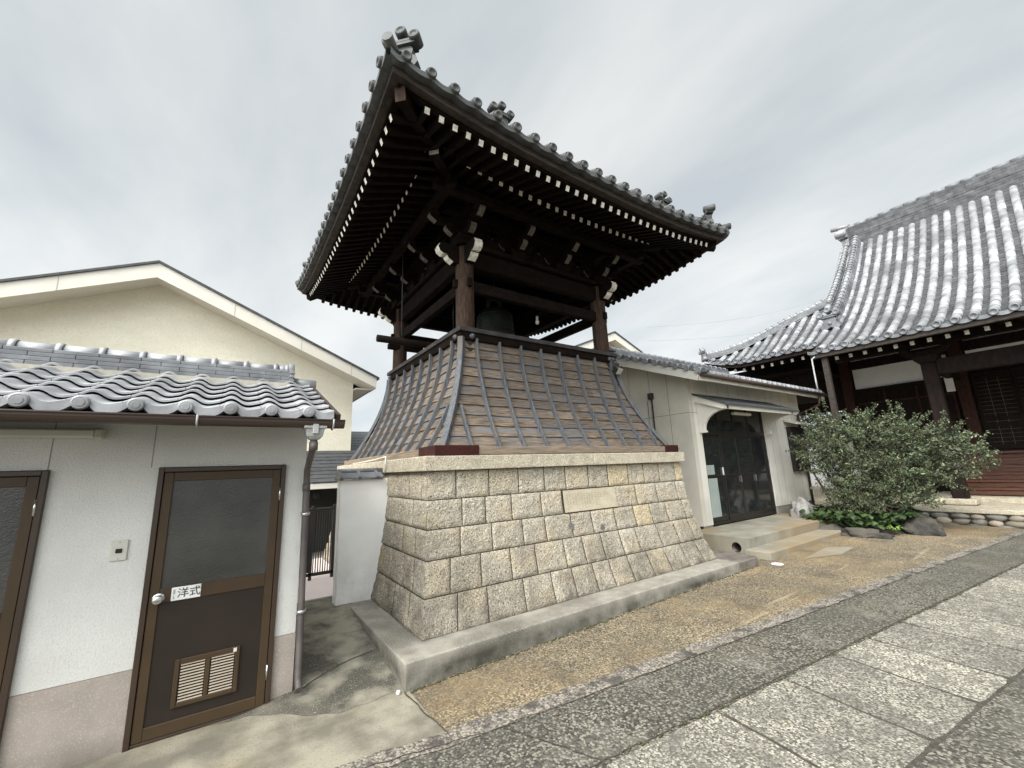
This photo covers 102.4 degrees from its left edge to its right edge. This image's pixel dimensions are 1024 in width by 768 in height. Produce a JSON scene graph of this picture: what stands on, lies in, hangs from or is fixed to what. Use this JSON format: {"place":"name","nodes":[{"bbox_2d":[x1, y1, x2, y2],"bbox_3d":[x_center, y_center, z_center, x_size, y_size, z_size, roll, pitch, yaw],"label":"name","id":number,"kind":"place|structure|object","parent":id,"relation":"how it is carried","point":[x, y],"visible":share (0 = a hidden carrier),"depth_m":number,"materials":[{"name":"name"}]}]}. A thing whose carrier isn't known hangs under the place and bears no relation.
{"place":"outdoors","nodes":[
{"label":"outdoors","id":0,"kind":"place"},
{"bbox_2d":[0,260,379,483],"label":"cream house","id":1,"kind":"structure","parent":0,"point":[157,307],"depth_m":8.35,"materials":[{"name":"beige paint"}]},
{"bbox_2d":[306,451,355,551],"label":"porch roof","id":2,"kind":"structure","parent":1,"relation":"attached to","point":[323,493],"depth_m":9.26,"materials":[{"name":"tile"}]},
{"bbox_2d":[67,663,443,767],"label":"apron","id":3,"kind":"object","parent":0,"point":[355,733],"visible":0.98,"depth_m":2.63,"materials":[{"name":"grey concrete"}]},
{"bbox_2d":[204,597,402,726],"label":"ramp","id":4,"kind":"structure","parent":3,"relation":"on","point":[334,636],"depth_m":3.42,"materials":[{"name":"grey concrete"}]},
{"bbox_2d":[332,468,388,605],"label":"stub wall","id":5,"kind":"structure","parent":4,"relation":"on","point":[361,508],"depth_m":4.92,"materials":[{"name":"white paint"}]},
{"bbox_2d":[297,558,333,602],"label":"passage floor","id":6,"kind":"structure","parent":0,"point":[319,587],"depth_m":5.48,"materials":[{"name":"grey concrete"}]},
{"bbox_2d":[306,504,336,580],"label":"side gate","id":7,"kind":"structure","parent":6,"relation":"on","point":[310,544],"depth_m":5.92,"materials":[{"name":"black metal"}]},
{"bbox_2d":[0,0,1023,441],"label":"sky","id":8,"kind":"structure","parent":0,"point":[208,140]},
{"bbox_2d":[312,467,999,556],"bbox_3d":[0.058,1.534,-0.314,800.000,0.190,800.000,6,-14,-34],"label":"ground","id":9,"kind":"structure","parent":0,"point":[322,551],"depth_m":8.88,"materials":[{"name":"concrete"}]},
{"bbox_2d":[0,339,344,767],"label":"outhouse","id":10,"kind":"structure","parent":9,"relation":"on","point":[154,512],"depth_m":2.80,"materials":[{"name":"grey paint"}]},
{"bbox_2d":[0,476,40,691],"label":"door","id":11,"kind":"structure","parent":10,"relation":"in","point":[18,495],"depth_m":2.50,"materials":[{"name":"brown metal"}]},
{"bbox_2d":[130,469,280,745],"bbox_3d":[-2.134,1.489,2.964,0.737,1.689,0.105,6,-14,-34],"label":"door","id":12,"kind":"structure","parent":10,"relation":"in","point":[205,648],"depth_m":2.95,"materials":[{"name":"brown metal"}]},
{"bbox_2d":[350,431,367,450],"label":"neighbour house","id":13,"kind":"structure","parent":9,"relation":"on","point":[357,438],"depth_m":14.29,"materials":[{"name":"stone"}]},
{"bbox_2d":[312,550,757,691],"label":"concrete plinth","id":14,"kind":"structure","parent":9,"relation":"on","point":[412,660],"depth_m":3.96,"materials":[{"name":"grey concrete"}]},
{"bbox_2d":[295,25,730,640],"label":"bell tower","id":15,"kind":"structure","parent":14,"relation":"on","point":[523,473],"depth_m":5.50,"materials":[{"name":"beige stone"}]},
{"bbox_2d":[353,456,385,471],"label":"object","id":16,"kind":"object","parent":15,"relation":"on","point":[373,460],"visible":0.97,"depth_m":5.65,"materials":[{"name":"white paint"}]},
{"bbox_2d":[376,253,453,347],"bbox_3d":[-1.424,-1.407,6.843,1.580,1.696,0.112,6,-14,-34],"label":"striking log","id":17,"kind":"object","parent":15,"relation":"attached to","point":[401,341],"visible":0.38,"depth_m":6.48,"materials":[{"name":"brown wood"}]},
{"bbox_2d":[476,278,514,334],"bbox_3d":[-0.315,-1.216,7.570,0.770,1.860,0.770,6,-14,-34],"label":"temple bell","id":18,"kind":"object","parent":15,"relation":"hanging from","point":[499,318],"visible":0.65,"depth_m":7.27,"materials":[{"name":"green metal"}]},
{"bbox_2d":[575,331,641,352],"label":"gabled house","id":19,"kind":"structure","parent":9,"relation":"on","point":[616,339],"depth_m":25.03,"materials":[{"name":"paint"}]},
{"bbox_2d":[335,529,1023,767],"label":"edging strip","id":20,"kind":"object","parent":9,"relation":"on","point":[482,725],"visible":1,"depth_m":3.12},
{"bbox_2d":[609,347,827,528],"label":"outbuilding","id":21,"kind":"structure","parent":9,"relation":"on","point":[726,431],"depth_m":9.27,"materials":[{"name":"paint"}]},
{"bbox_2d":[702,435,729,522],"bbox_3d":[4.323,1.986,8.743,0.667,1.779,0.042,6,-14,-34],"label":"glass door","id":22,"kind":"structure","parent":21,"relation":"in","point":[715,470],"depth_m":8.76,"materials":[{"name":"black glass"}]},
{"bbox_2d":[719,436,746,519],"bbox_3d":[4.887,2.037,9.096,0.668,1.779,0.042,6,-14,-34],"label":"glass door","id":23,"kind":"structure","parent":21,"relation":"in","point":[728,447],"depth_m":9.09,"materials":[{"name":"glass"}]},
{"bbox_2d":[735,436,761,516],"bbox_3d":[5.439,2.092,9.467,0.668,1.779,0.042,6,-14,-34],"label":"glass door","id":24,"kind":"structure","parent":21,"relation":"in","point":[744,449],"depth_m":9.48,"materials":[{"name":"glass"}]},
{"bbox_2d":[750,436,773,512],"bbox_3d":[5.974,2.153,9.863,0.668,1.779,0.024,6,-14,-34],"label":"glass door","id":25,"kind":"structure","parent":21,"relation":"in","point":[757,444],"depth_m":9.87,"materials":[{"name":"black glass"}]},
{"bbox_2d":[808,442,860,486],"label":"garden wall","id":26,"kind":"structure","parent":9,"relation":"on","point":[813,480],"depth_m":16.29,"materials":[{"name":"white paint"}]},
{"bbox_2d":[813,482,1023,527],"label":"terrace","id":27,"kind":"structure","parent":9,"relation":"on","point":[1003,511],"depth_m":8.60,"materials":[{"name":"stone"}]},
{"bbox_2d":[800,410,851,442],"bbox_3d":[12.452,1.954,18.059,2.726,3.168,6.250,6,-14,-34],"label":"hedge","id":28,"kind":"object","parent":27,"relation":"on","point":[807,418],"visible":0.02,"depth_m":17.23,"materials":[{"name":"green plant"}]},
{"bbox_2d":[698,155,1023,505],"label":"temple hall","id":29,"kind":"structure","parent":27,"relation":"on","point":[922,301],"depth_m":11.30,"materials":[{"name":"tile"}]},
{"bbox_2d":[944,378,955,391],"bbox_3d":[11.566,-0.171,10.915,0.040,0.750,0.160,6,-14,-34],"label":"notice board","id":30,"kind":"object","parent":29,"relation":"attached to","point":[949,384],"visible":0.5,"depth_m":10.86,"materials":[{"name":"white paper"}]},
{"bbox_2d":[921,497,945,504],"bbox_3d":[9.630,2.670,9.367,0.362,0.189,0.524,6,-14,-34],"label":"flat stone","id":31,"kind":"object","parent":27,"relation":"on","point":[941,499],"visible":0.2,"depth_m":9.24,"materials":[{"name":"stone"}]},
{"bbox_2d":[386,534,1023,767],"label":"road","id":32,"kind":"structure","parent":0,"point":[613,720],"depth_m":3.07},
{"bbox_2d":[303,533,1023,767],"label":"ground joints","id":33,"kind":"object","parent":32,"relation":"on","point":[444,729],"visible":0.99,"depth_m":2.99,"materials":[{"name":"grey concrete"}]},
{"bbox_2d":[697,644,719,653],"bbox_3d":[1.707,2.317,3.597,0.354,0.004,0.083,2,-12,-21],"label":"mortar patch","id":34,"kind":"object","parent":32,"relation":"on","point":[704,649],"visible":1,"depth_m":3.60,"materials":[{"name":"concrete"}]},
{"bbox_2d":[409,524,1023,731],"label":"path","id":35,"kind":"structure","parent":0,"point":[764,590],"depth_m":4.28,"materials":[{"name":"brown gravel"}]},
{"bbox_2d":[410,563,1022,754],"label":"moss","id":36,"kind":"object","parent":35,"relation":"on","point":[685,723],"visible":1,"depth_m":3.56,"materials":[{"name":"green plant"}]},
{"bbox_2d":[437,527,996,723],"bbox_3d":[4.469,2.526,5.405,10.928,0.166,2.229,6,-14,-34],"label":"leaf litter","id":37,"kind":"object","parent":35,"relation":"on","point":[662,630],"visible":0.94,"depth_m":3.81,"materials":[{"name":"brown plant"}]},
{"bbox_2d":[701,513,829,553],"bbox_3d":[5.233,3.016,8.377,3.833,0.325,1.115,6,-14,-34],"label":"platform","id":38,"kind":"object","parent":35,"relation":"on","point":[740,537],"depth_m":7.69,"materials":[{"name":"concrete"}]},
{"bbox_2d":[745,530,840,559],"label":"step","id":39,"kind":"structure","parent":35,"relation":"on","point":[778,549],"depth_m":7.08,"materials":[{"name":"concrete"}]},
{"bbox_2d":[806,547,853,557],"bbox_3d":[5.192,2.754,6.725,1.365,0.020,0.332,7,-15,-37],"label":"concrete patch","id":40,"kind":"object","parent":35,"relation":"on","point":[828,551],"visible":1,"depth_m":6.76,"materials":[{"name":"beige concrete"}]},
{"bbox_2d":[841,527,894,539],"bbox_3d":[6.716,2.874,7.801,0.452,0.297,0.834,6,-14,-34],"label":"garden rock","id":41,"kind":"object","parent":35,"relation":"on","point":[860,532],"visible":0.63,"depth_m":7.75,"materials":[{"name":"grey stone"}]},
{"bbox_2d":[834,522,906,534],"bbox_3d":[7.601,3.104,8.930,2.717,0.319,1.915,6,-14,-34],"label":"planting bed","id":42,"kind":"object","parent":35,"relation":"on","point":[889,531],"visible":0.02,"depth_m":8.04,"materials":[{"name":"soil"}]},
{"bbox_2d":[789,497,812,517],"bbox_3d":[6.508,2.950,9.210,0.461,0.824,0.522,6,-14,-34],"label":"garden rock","id":43,"kind":"object","parent":42,"relation":"on","point":[798,504],"visible":0.47,"depth_m":9.17,"materials":[{"name":"white stone"}]},
{"bbox_2d":[817,524,842,529],"bbox_3d":[6.432,3.005,8.370,0.411,0.320,0.716,6,-14,-34],"label":"garden rock","id":44,"kind":"object","parent":42,"relation":"on","point":[829,527],"visible":0.4,"depth_m":8.30,"materials":[{"name":"grey stone"}]},
{"bbox_2d":[799,503,923,529],"bbox_3d":[7.399,2.827,8.835,2.300,0.360,2.152,6,-14,-34],"label":"ground cover","id":45,"kind":"object","parent":42,"relation":"on","point":[852,519],"visible":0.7,"depth_m":8.23,"materials":[{"name":"green plant"}]},
{"bbox_2d":[886,525,903,531],"bbox_3d":[7.252,2.738,7.785,0.393,0.120,0.388,6,-14,-34],"label":"spiky plant","id":46,"kind":"object","parent":45,"relation":"on","point":[897,528],"visible":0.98,"depth_m":7.76,"materials":[{"name":"green plant"}]},
{"bbox_2d":[785,398,1002,527],"bbox_3d":[7.787,1.569,8.743,3.233,2.805,2.236,-8,-13,25],"label":"garden shrub","id":47,"kind":"object","parent":42,"relation":"on","point":[920,453],"visible":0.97,"depth_m":8.42,"materials":[{"name":"green plant"}]},
{"bbox_2d":[894,512,946,536],"bbox_3d":[7.811,2.808,7.917,0.720,0.642,0.817,6,-14,-34],"label":"garden rock","id":48,"kind":"object","parent":35,"relation":"on","point":[923,525],"visible":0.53,"depth_m":7.74,"materials":[{"name":"grey stone"}]},
{"bbox_2d":[896,511,921,520],"bbox_3d":[7.671,2.561,7.888,0.408,0.182,0.492,-10,-14,32],"label":"fern","id":49,"kind":"object","parent":48,"relation":"on","point":[907,513],"visible":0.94,"depth_m":7.88,"materials":[{"name":"green plant"}]},
{"bbox_2d":[607,564,1023,767],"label":"pavement","id":50,"kind":"structure","parent":0,"point":[810,730],"depth_m":2.76,"materials":[{"name":"stone"}]},
{"bbox_2d":[723,568,1023,767],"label":"joint","id":51,"kind":"object","parent":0,"point":[933,744],"visible":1,"depth_m":2.62,"materials":[{"name":"grey concrete"}]},
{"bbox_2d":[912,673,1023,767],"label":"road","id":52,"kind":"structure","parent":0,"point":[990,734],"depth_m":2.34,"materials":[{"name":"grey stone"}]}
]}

